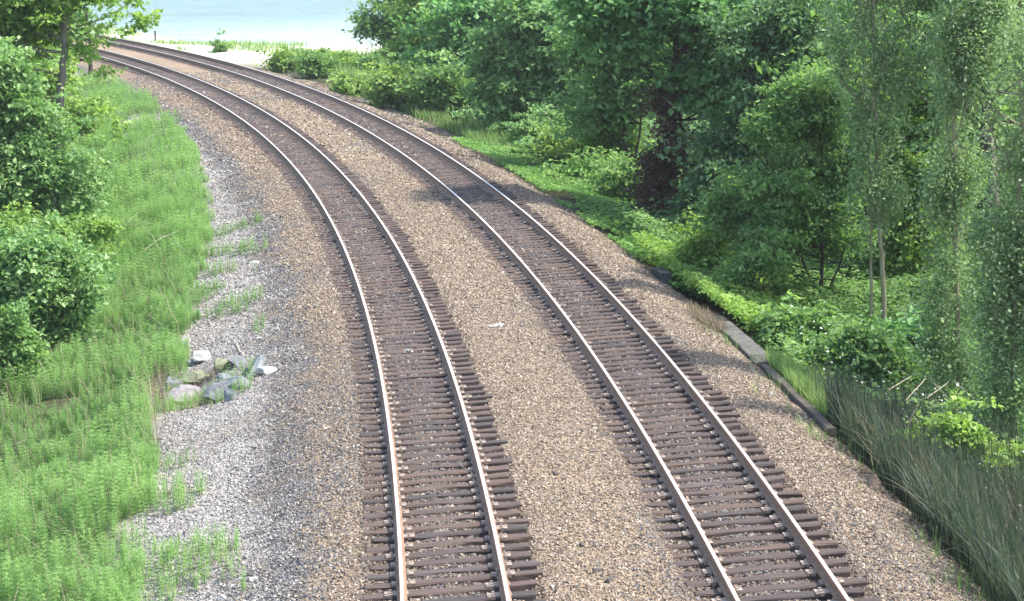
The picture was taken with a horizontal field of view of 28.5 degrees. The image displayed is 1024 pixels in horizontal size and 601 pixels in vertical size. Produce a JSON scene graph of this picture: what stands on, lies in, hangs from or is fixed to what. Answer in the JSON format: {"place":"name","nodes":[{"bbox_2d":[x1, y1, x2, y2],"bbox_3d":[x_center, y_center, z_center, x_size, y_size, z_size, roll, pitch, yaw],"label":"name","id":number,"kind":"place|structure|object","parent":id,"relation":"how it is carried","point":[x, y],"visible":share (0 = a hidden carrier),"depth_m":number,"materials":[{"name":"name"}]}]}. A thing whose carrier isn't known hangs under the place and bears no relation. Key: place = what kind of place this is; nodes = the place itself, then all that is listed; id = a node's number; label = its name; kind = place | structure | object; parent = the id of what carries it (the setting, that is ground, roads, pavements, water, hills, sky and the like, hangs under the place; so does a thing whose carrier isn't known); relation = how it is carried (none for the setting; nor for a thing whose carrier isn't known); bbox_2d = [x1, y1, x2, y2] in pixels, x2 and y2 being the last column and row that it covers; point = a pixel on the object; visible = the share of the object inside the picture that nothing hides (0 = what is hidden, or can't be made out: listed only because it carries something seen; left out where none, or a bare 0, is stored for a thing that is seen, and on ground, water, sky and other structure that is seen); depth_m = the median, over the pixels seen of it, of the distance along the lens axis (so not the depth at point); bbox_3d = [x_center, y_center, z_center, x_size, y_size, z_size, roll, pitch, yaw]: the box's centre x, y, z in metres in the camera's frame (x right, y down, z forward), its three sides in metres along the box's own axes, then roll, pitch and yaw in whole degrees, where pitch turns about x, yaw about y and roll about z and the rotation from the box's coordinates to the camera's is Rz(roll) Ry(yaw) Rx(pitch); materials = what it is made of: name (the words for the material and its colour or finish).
{"place":"outdoors","nodes":[
{"label":"outdoors","id":0,"kind":"place"},
{"bbox_2d":[71,0,382,46],"bbox_3d":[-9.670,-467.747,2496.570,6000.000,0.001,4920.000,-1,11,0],"label":"water","id":1,"kind":"structure","parent":0,"point":[317,22],"depth_m":243.48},
{"bbox_2d":[90,23,375,54],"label":"grass","id":2,"kind":"structure","parent":0,"point":[241,47],"depth_m":176.87,"materials":[{"name":"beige plant"}]},
{"bbox_2d":[318,46,401,77],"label":"grass","id":3,"kind":"structure","parent":0,"point":[358,52],"depth_m":158.42,"materials":[{"name":"green plant"}]},
{"bbox_2d":[0,26,1023,600],"bbox_3d":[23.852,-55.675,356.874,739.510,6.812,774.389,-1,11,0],"label":"ground","id":4,"kind":"structure","parent":0,"point":[246,58],"depth_m":43.46,"materials":[{"name":"gravel"}]},
{"bbox_2d":[0,301,57,388],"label":"bush","id":5,"kind":"object","parent":4,"relation":"on","point":[20,343],"visible":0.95,"depth_m":51.65,"materials":[{"name":"green plant"}]},
{"bbox_2d":[12,39,74,131],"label":"broadleaf tree","id":6,"kind":"object","parent":4,"relation":"on","point":[42,59],"visible":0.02,"depth_m":93.07,"materials":[{"name":"green plant"}]},
{"bbox_2d":[0,35,122,234],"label":"bush","id":7,"kind":"object","parent":4,"relation":"on","point":[34,164],"visible":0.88,"depth_m":67.38,"materials":[{"name":"green plant"}]},
{"bbox_2d":[0,209,126,354],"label":"bush","id":8,"kind":"object","parent":4,"relation":"on","point":[45,269],"visible":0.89,"depth_m":55.61,"materials":[{"name":"green plant"}]},
{"bbox_2d":[0,194,131,272],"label":"bush","id":9,"kind":"object","parent":4,"relation":"on","point":[98,226],"visible":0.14,"depth_m":64.67,"materials":[{"name":"green plant"}]},
{"bbox_2d":[28,52,118,143],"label":"bush","id":10,"kind":"object","parent":4,"relation":"on","point":[74,106],"visible":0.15,"depth_m":103.54,"materials":[{"name":"green plant"}]},
{"bbox_2d":[41,3,110,74],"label":"broadleaf tree","id":11,"kind":"object","parent":4,"relation":"on","point":[81,35],"visible":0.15,"depth_m":136.19,"materials":[{"name":"green plant"}]},
{"bbox_2d":[0,0,171,209],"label":"broadleaf tree","id":12,"kind":"object","parent":4,"relation":"on","point":[31,22],"visible":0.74,"depth_m":72.60,"materials":[{"name":"green plant"}]},
{"bbox_2d":[48,152,123,214],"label":"bush","id":13,"kind":"object","parent":4,"relation":"on","point":[103,175],"visible":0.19,"depth_m":78.08,"materials":[{"name":"green plant"}]},
{"bbox_2d":[0,331,190,600],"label":"horsetail","id":14,"kind":"object","parent":4,"relation":"on","point":[11,507],"visible":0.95,"depth_m":39.83,"materials":[{"name":"green plant"}]},
{"bbox_2d":[0,247,207,600],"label":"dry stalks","id":15,"kind":"object","parent":4,"relation":"on","point":[154,379],"visible":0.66,"depth_m":45.31,"materials":[{"name":"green plant"}]},
{"bbox_2d":[0,178,216,399],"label":"horsetail","id":16,"kind":"object","parent":4,"relation":"on","point":[185,229],"visible":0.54,"depth_m":60.98,"materials":[{"name":"green plant"}]},
{"bbox_2d":[47,70,209,227],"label":"horsetail","id":17,"kind":"object","parent":4,"relation":"on","point":[177,157],"visible":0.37,"depth_m":93.21,"materials":[{"name":"green plant"}]},
{"bbox_2d":[130,349,216,417],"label":"dry grass","id":18,"kind":"structure","parent":4,"relation":"on","point":[165,378],"depth_m":48.34,"materials":[{"name":"green plant"}]},
{"bbox_2d":[165,376,182,389],"bbox_3d":[-8.062,2.038,48.384,0.340,0.430,0.476,3,12,19],"label":"rock","id":19,"kind":"object","parent":4,"relation":"on","point":[169,381],"visible":0.57,"depth_m":48.27,"materials":[{"name":"grey stone"}]},
{"bbox_2d":[61,251,290,600],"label":"dry litter","id":20,"kind":"object","parent":4,"relation":"on","point":[252,259],"visible":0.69,"depth_m":41.72,"materials":[{"name":"beige plant"}]},
{"bbox_2d":[90,211,267,600],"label":"horsetail","id":21,"kind":"object","parent":4,"relation":"on","point":[181,493],"visible":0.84,"depth_m":36.84,"materials":[{"name":"green plant"}]},
{"bbox_2d":[164,385,200,404],"bbox_3d":[-7.766,2.259,47.575,0.914,0.543,0.646,-2,9,-35],"label":"rock","id":22,"kind":"object","parent":4,"relation":"on","point":[176,391],"visible":0.54,"depth_m":47.42,"materials":[{"name":"stone"}]},
{"bbox_2d":[185,359,194,366],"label":"rock","id":23,"kind":"object","parent":4,"relation":"on","point":[190,362],"visible":0.91,"depth_m":49.91,"materials":[{"name":"grey stone"}]},
{"bbox_2d":[176,370,208,383],"bbox_3d":[-7.555,1.899,48.701,1.164,0.393,0.425,-6,12,-22],"label":"rock","id":24,"kind":"object","parent":4,"relation":"on","point":[200,374],"visible":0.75,"depth_m":48.59,"materials":[{"name":"green stone"}]},
{"bbox_2d":[194,350,210,363],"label":"rock","id":25,"kind":"object","parent":4,"relation":"on","point":[200,356],"visible":1,"depth_m":49.89,"materials":[{"name":"grey stone"}]},
{"bbox_2d":[204,364,213,372],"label":"rock","id":26,"kind":"object","parent":4,"relation":"on","point":[210,367],"visible":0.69,"depth_m":48.81,"materials":[{"name":"grey stone"}]},
{"bbox_2d":[203,383,228,400],"bbox_3d":[-6.676,2.131,45.368,0.578,0.499,0.416,1,11,9],"label":"rock","id":27,"kind":"object","parent":4,"relation":"on","point":[212,388],"visible":0.7,"depth_m":45.36,"materials":[{"name":"grey stone"}]},
{"bbox_2d":[208,29,233,51],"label":"bush","id":28,"kind":"object","parent":4,"relation":"on","point":[218,45],"visible":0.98,"depth_m":163.64,"materials":[{"name":"green plant"}]},
{"bbox_2d":[216,378,226,383],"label":"rock","id":29,"kind":"object","parent":4,"relation":"on","point":[223,380],"visible":0.15,"depth_m":46.42,"materials":[{"name":"grey stone"}]},
{"bbox_2d":[216,594,226,599],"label":"paper scrap","id":30,"kind":"object","parent":4,"relation":"on","point":[222,596],"visible":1,"depth_m":31.48,"materials":[{"name":"white paper"}]},
{"bbox_2d":[214,358,229,371],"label":"rock","id":31,"kind":"object","parent":4,"relation":"on","point":[217,363],"visible":0.89,"depth_m":48.44,"materials":[{"name":"stone"}]},
{"bbox_2d":[217,373,233,380],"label":"rock","id":32,"kind":"object","parent":4,"relation":"on","point":[223,375],"visible":0.41,"depth_m":47.27,"materials":[{"name":"grey stone"}]},
{"bbox_2d":[224,388,236,402],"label":"rock","id":33,"kind":"object","parent":4,"relation":"on","point":[228,395],"visible":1,"depth_m":44.84,"materials":[{"name":"grey stone"}]},
{"bbox_2d":[224,375,248,390],"bbox_3d":[-6.240,1.917,46.017,0.484,0.478,0.731,9,15,43],"label":"rock","id":34,"kind":"object","parent":4,"relation":"on","point":[228,383],"visible":0.58,"depth_m":45.87,"materials":[{"name":"grey stone"}]},
{"bbox_2d":[227,355,246,366],"bbox_3d":[-6.544,1.501,48.476,0.619,0.334,0.591,-3,21,-40],"label":"rock","id":35,"kind":"object","parent":4,"relation":"on","point":[231,360],"visible":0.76,"depth_m":48.37,"materials":[{"name":"grey stone"}]},
{"bbox_2d":[246,576,257,580],"bbox_3d":[-4.112,4.422,32.017,0.171,0.089,0.158,9,15,41],"label":"paper scrap","id":36,"kind":"object","parent":4,"relation":"on","point":[250,578],"visible":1,"depth_m":31.98,"materials":[{"name":"white paper"}]},
{"bbox_2d":[245,354,266,377],"bbox_3d":[-5.928,1.586,46.973,0.358,0.348,0.995,-28,25,30],"label":"rock","id":37,"kind":"object","parent":4,"relation":"on","point":[259,360],"visible":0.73,"depth_m":46.88,"materials":[{"name":"grey stone"}]},
{"bbox_2d":[256,366,276,374],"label":"rock","id":38,"kind":"object","parent":4,"relation":"on","point":[264,370],"visible":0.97,"depth_m":46.43,"materials":[{"name":"white stone"}]},
{"bbox_2d":[254,43,305,72],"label":"bush","id":39,"kind":"object","parent":4,"relation":"on","point":[276,62],"visible":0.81,"depth_m":139.25,"materials":[{"name":"green plant"}]},
{"bbox_2d":[39,40,545,600],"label":"railway track","id":40,"kind":"structure","parent":4,"relation":"on","point":[501,538],"depth_m":41.59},
{"bbox_2d":[91,69,507,183],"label":"ballast","id":41,"kind":"structure","parent":4,"relation":"on","point":[430,133],"depth_m":98.28,"materials":[{"name":"gravel"}]},
{"bbox_2d":[282,48,351,78],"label":"bush","id":42,"kind":"object","parent":4,"relation":"on","point":[311,64],"visible":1,"depth_m":130.27,"materials":[{"name":"green plant"}]},
{"bbox_2d":[313,47,363,67],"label":"bush","id":43,"kind":"object","parent":4,"relation":"on","point":[343,55],"visible":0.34,"depth_m":133.79,"materials":[{"name":"green plant"}]},
{"bbox_2d":[326,60,380,96],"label":"bush","id":44,"kind":"object","parent":4,"relation":"on","point":[337,85],"visible":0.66,"depth_m":117.57,"materials":[{"name":"green plant"}]},
{"bbox_2d":[344,47,395,70],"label":"bush","id":45,"kind":"object","parent":4,"relation":"on","point":[360,61],"visible":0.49,"depth_m":131.03,"materials":[{"name":"green plant"}]},
{"bbox_2d":[341,0,414,59],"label":"broadleaf tree","id":46,"kind":"object","parent":4,"relation":"on","point":[373,27],"visible":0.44,"depth_m":142.72,"materials":[{"name":"green plant"}]},
{"bbox_2d":[345,58,428,109],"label":"bush","id":47,"kind":"object","parent":4,"relation":"on","point":[377,92],"visible":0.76,"depth_m":108.54,"materials":[{"name":"green plant"}]},
{"bbox_2d":[368,0,444,64],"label":"broadleaf tree","id":48,"kind":"object","parent":4,"relation":"on","point":[397,45],"visible":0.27,"depth_m":135.48,"materials":[{"name":"green plant"}]},
{"bbox_2d":[280,46,550,108],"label":"grass","id":49,"kind":"structure","parent":4,"relation":"on","point":[340,67],"depth_m":131.34,"materials":[{"name":"green plant"}]},
{"bbox_2d":[388,45,483,118],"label":"bush","id":50,"kind":"object","parent":4,"relation":"on","point":[429,88],"visible":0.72,"depth_m":106.25,"materials":[{"name":"green plant"}]},
{"bbox_2d":[177,156,698,359],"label":"ballast","id":51,"kind":"structure","parent":4,"relation":"on","point":[556,210],"depth_m":61.00,"materials":[{"name":"gravel"}]},
{"bbox_2d":[377,0,518,83],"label":"broadleaf tree","id":52,"kind":"object","parent":4,"relation":"on","point":[455,19],"visible":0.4,"depth_m":109.20,"materials":[{"name":"green plant"}]},
{"bbox_2d":[364,97,532,154],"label":"grass","id":53,"kind":"structure","parent":4,"relation":"on","point":[445,119],"depth_m":98.39,"materials":[{"name":"green plant"}]},
{"bbox_2d":[75,35,880,600],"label":"railway track","id":54,"kind":"structure","parent":4,"relation":"on","point":[789,519],"depth_m":41.68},
{"bbox_2d":[463,95,551,134],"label":"bush","id":55,"kind":"object","parent":4,"relation":"on","point":[518,107],"visible":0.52,"depth_m":96.86,"materials":[{"name":"green plant"}]},
{"bbox_2d":[414,0,602,120],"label":"broadleaf tree","id":56,"kind":"object","parent":4,"relation":"on","point":[522,68],"visible":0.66,"depth_m":95.98,"materials":[{"name":"green plant"}]},
{"bbox_2d":[329,71,708,146],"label":"undergrowth","id":57,"kind":"object","parent":4,"relation":"on","point":[504,123],"visible":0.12,"depth_m":96.81,"materials":[{"name":"green plant"}]},
{"bbox_2d":[490,102,576,147],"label":"bush","id":58,"kind":"object","parent":4,"relation":"on","point":[519,129],"visible":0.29,"depth_m":92.12,"materials":[{"name":"green plant"}]},
{"bbox_2d":[121,300,987,600],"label":"ballast","id":59,"kind":"structure","parent":4,"relation":"on","point":[743,376],"depth_m":36.71,"materials":[{"name":"gravel"}]},
{"bbox_2d":[490,323,504,326],"bbox_3d":[-0.355,0.619,48.936,0.371,0.134,0.216,-6,12,-22],"label":"paper scrap","id":60,"kind":"object","parent":59,"relation":"on","point":[496,324],"visible":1,"depth_m":48.91,"materials":[{"name":"white paper"}]},
{"bbox_2d":[592,567,601,572],"bbox_3d":[1.294,4.083,30.604,0.154,0.059,0.103,-1,11,-12],"label":"wood scrap","id":61,"kind":"object","parent":59,"relation":"on","point":[594,569],"visible":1,"depth_m":30.57,"materials":[{"name":"beige wood"}]},
{"bbox_2d":[606,577,613,583],"bbox_3d":[1.453,4.182,30.213,0.096,0.071,0.194,3,9,21],"label":"wood scrap","id":62,"kind":"object","parent":59,"relation":"on","point":[609,580],"visible":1,"depth_m":30.16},
{"bbox_2d":[520,120,589,162],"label":"bush","id":63,"kind":"object","parent":4,"relation":"on","point":[550,146],"visible":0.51,"depth_m":86.57,"materials":[{"name":"green plant"}]},
{"bbox_2d":[525,143,640,181],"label":"bush","id":64,"kind":"object","parent":4,"relation":"on","point":[578,166],"visible":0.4,"depth_m":81.18,"materials":[{"name":"green plant"}]},
{"bbox_2d":[512,0,687,156],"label":"willow","id":65,"kind":"object","parent":4,"relation":"on","point":[605,98],"visible":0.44,"depth_m":83.00,"materials":[{"name":"green plant"}]},
{"bbox_2d":[566,113,681,160],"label":"bush","id":66,"kind":"object","parent":4,"relation":"on","point":[590,141],"visible":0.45,"depth_m":84.84,"materials":[{"name":"green plant"}]},
{"bbox_2d":[577,150,681,201],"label":"bush","id":67,"kind":"object","parent":4,"relation":"on","point":[609,178],"visible":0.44,"depth_m":75.86,"materials":[{"name":"green plant"}]},
{"bbox_2d":[650,266,671,286],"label":"concrete block","id":68,"kind":"structure","parent":4,"relation":"on","point":[662,274],"depth_m":56.93,"materials":[{"name":"grey concrete"}]},
{"bbox_2d":[644,206,770,299],"bbox_3d":[5.889,-1.169,58.205,3.736,3.082,2.940,-5,12,-21],"label":"bush","id":69,"kind":"object","parent":4,"relation":"on","point":[698,246],"visible":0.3,"depth_m":57.87,"materials":[{"name":"green plant"}]},
{"bbox_2d":[683,299,734,333],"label":"dry grass","id":70,"kind":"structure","parent":4,"relation":"on","point":[712,323],"depth_m":49.91,"materials":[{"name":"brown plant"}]},
{"bbox_2d":[452,136,969,325],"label":"ivy","id":71,"kind":"object","parent":4,"relation":"on","point":[499,154],"visible":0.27,"depth_m":73.58,"materials":[{"name":"green plant"}]},
{"bbox_2d":[537,0,894,192],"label":"maple tree","id":72,"kind":"object","parent":4,"relation":"on","point":[621,31],"visible":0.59,"depth_m":70.08,"materials":[{"name":"green plant"}]},
{"bbox_2d":[615,68,707,225],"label":"dead creeper","id":73,"kind":"object","parent":72,"relation":"attached to","point":[654,183],"visible":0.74,"depth_m":71.19,"materials":[{"name":"brown plant"}]},
{"bbox_2d":[623,0,856,245],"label":"broadleaf tree","id":74,"kind":"object","parent":4,"relation":"on","point":[787,22],"visible":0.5,"depth_m":66.69,"materials":[{"name":"green plant"}]},
{"bbox_2d":[711,316,772,367],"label":"concrete wall","id":75,"kind":"structure","parent":4,"relation":"on","point":[746,349],"depth_m":47.77,"materials":[{"name":"grey concrete"}]},
{"bbox_2d":[629,230,858,330],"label":"leafy plants","id":76,"kind":"object","parent":4,"relation":"on","point":[731,300],"visible":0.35,"depth_m":54.48,"materials":[{"name":"green plant"}]},
{"bbox_2d":[482,102,1016,248],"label":"undergrowth","id":77,"kind":"object","parent":4,"relation":"on","point":[655,116],"visible":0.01,"depth_m":95.31,"materials":[{"name":"green plant"}]},
{"bbox_2d":[703,209,825,304],"bbox_3d":[6.859,-0.765,54.758,2.681,3.485,2.901,6,13,33],"label":"alder","id":78,"kind":"object","parent":4,"relation":"on","point":[763,249],"visible":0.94,"depth_m":54.49,"materials":[{"name":"green plant"}]},
{"bbox_2d":[676,59,898,294],"bbox_3d":[7.725,-2.876,56.337,5.791,7.715,4.427,-6,12,-25],"label":"alder","id":79,"kind":"object","parent":4,"relation":"on","point":[806,108],"visible":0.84,"depth_m":55.68,"materials":[{"name":"green plant"}]},
{"bbox_2d":[735,289,845,364],"bbox_3d":[7.257,0.975,50.319,3.882,2.160,2.806,-1,11,0],"label":"bush","id":80,"kind":"object","parent":4,"relation":"on","point":[774,320],"visible":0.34,"depth_m":50.10,"materials":[{"name":"green plant"}]},
{"bbox_2d":[750,343,841,431],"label":"grass","id":81,"kind":"structure","parent":4,"relation":"on","point":[783,367],"depth_m":44.01,"materials":[{"name":"green plant"}]},
{"bbox_2d":[760,364,836,437],"bbox_3d":[6.025,2.517,42.856,0.205,1.114,5.876,-2,11,-6],"label":"timber edging","id":82,"kind":"object","parent":4,"relation":"on","point":[799,400],"visible":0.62,"depth_m":42.19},
{"bbox_2d":[613,203,1023,485],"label":"undergrowth","id":83,"kind":"object","parent":4,"relation":"on","point":[840,281],"visible":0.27,"depth_m":56.52,"materials":[{"name":"green plant"}]},
{"bbox_2d":[785,305,1023,519],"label":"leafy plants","id":84,"kind":"object","parent":83,"relation":"on","point":[915,393],"visible":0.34,"depth_m":44.73,"materials":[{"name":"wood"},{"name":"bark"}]},
{"bbox_2d":[694,320,988,600],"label":"grass","id":85,"kind":"structure","parent":4,"relation":"on","point":[960,580],"depth_m":32.65,"materials":[{"name":"green plant"}]},
{"bbox_2d":[672,1,1023,155],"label":"woodland","id":86,"kind":"object","parent":4,"relation":"on","point":[864,41],"depth_m":89.95,"materials":[{"name":"green plant"}]},
{"bbox_2d":[788,309,934,397],"bbox_3d":[8.102,1.520,47.839,4.244,2.507,2.748,-1,11,0],"label":"bush","id":87,"kind":"object","parent":4,"relation":"on","point":[865,347],"visible":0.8,"depth_m":47.48,"materials":[{"name":"green plant"}]},
{"bbox_2d":[802,0,938,328],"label":"poplar","id":88,"kind":"object","parent":4,"relation":"on","point":[887,192],"visible":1,"depth_m":52.95,"materials":[{"name":"green plant"}]},
{"bbox_2d":[718,0,1023,435],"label":"woodland","id":89,"kind":"object","parent":4,"relation":"on","point":[806,58],"visible":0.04,"depth_m":64.74,"materials":[{"name":"green plant"}]},
{"bbox_2d":[866,474,883,491],"bbox_3d":[6.433,3.276,35.867,0.315,0.409,0.259,7,13,-19],"label":"rock","id":90,"kind":"object","parent":4,"relation":"on","point":[874,482],"visible":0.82,"depth_m":35.78,"materials":[{"name":"beige stone"}]},
{"bbox_2d":[796,18,989,298],"bbox_3d":[11.324,-4.127,61.201,6.338,8.925,5.242,4,12,23],"label":"broadleaf tree","id":91,"kind":"object","parent":4,"relation":"on","point":[905,246],"visible":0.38,"depth_m":60.51,"materials":[{"name":"green plant"}]},
{"bbox_2d":[790,351,1023,600],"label":"rushes","id":92,"kind":"object","parent":4,"relation":"on","point":[976,557],"visible":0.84,"depth_m":35.32,"materials":[{"name":"green plant"}]},
{"bbox_2d":[889,373,945,389],"bbox_3d":[8.695,1.833,44.247,1.631,0.247,0.702,-7,12,-26],"label":"dry stalk","id":93,"kind":"object","parent":4,"relation":"on","point":[912,375],"visible":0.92,"depth_m":44.48,"materials":[{"name":"beige plant"}]},
{"bbox_2d":[829,0,1023,347],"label":"poplar","id":94,"kind":"object","parent":4,"relation":"on","point":[907,30],"visible":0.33,"depth_m":53.14,"materials":[{"name":"green plant"}]},
{"bbox_2d":[874,304,993,377],"bbox_3d":[10.711,1.207,51.938,3.384,2.399,2.684,-1,11,0],"label":"bush","id":95,"kind":"object","parent":4,"relation":"on","point":[909,321],"visible":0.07,"depth_m":51.37,"materials":[{"name":"green plant"}]},
{"bbox_2d":[927,381,973,398],"bbox_3d":[9.723,2.003,43.379,1.356,0.263,0.840,9,15,42],"label":"dry stalk","id":96,"kind":"object","parent":4,"relation":"on","point":[944,385],"visible":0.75,"depth_m":43.69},
{"bbox_2d":[889,0,1023,408],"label":"poplar","id":97,"kind":"object","parent":4,"relation":"on","point":[970,63],"visible":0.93,"depth_m":43.91,"materials":[{"name":"green plant"}]},
{"bbox_2d":[889,387,1023,486],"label":"bush","id":98,"kind":"object","parent":4,"relation":"on","point":[959,421],"visible":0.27,"depth_m":38.30,"materials":[{"name":"green plant"}]},
{"bbox_2d":[937,1,1023,438],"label":"poplar","id":99,"kind":"object","parent":4,"relation":"on","point":[1007,261],"visible":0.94,"depth_m":39.86,"materials":[{"name":"green plant"}]}
]}

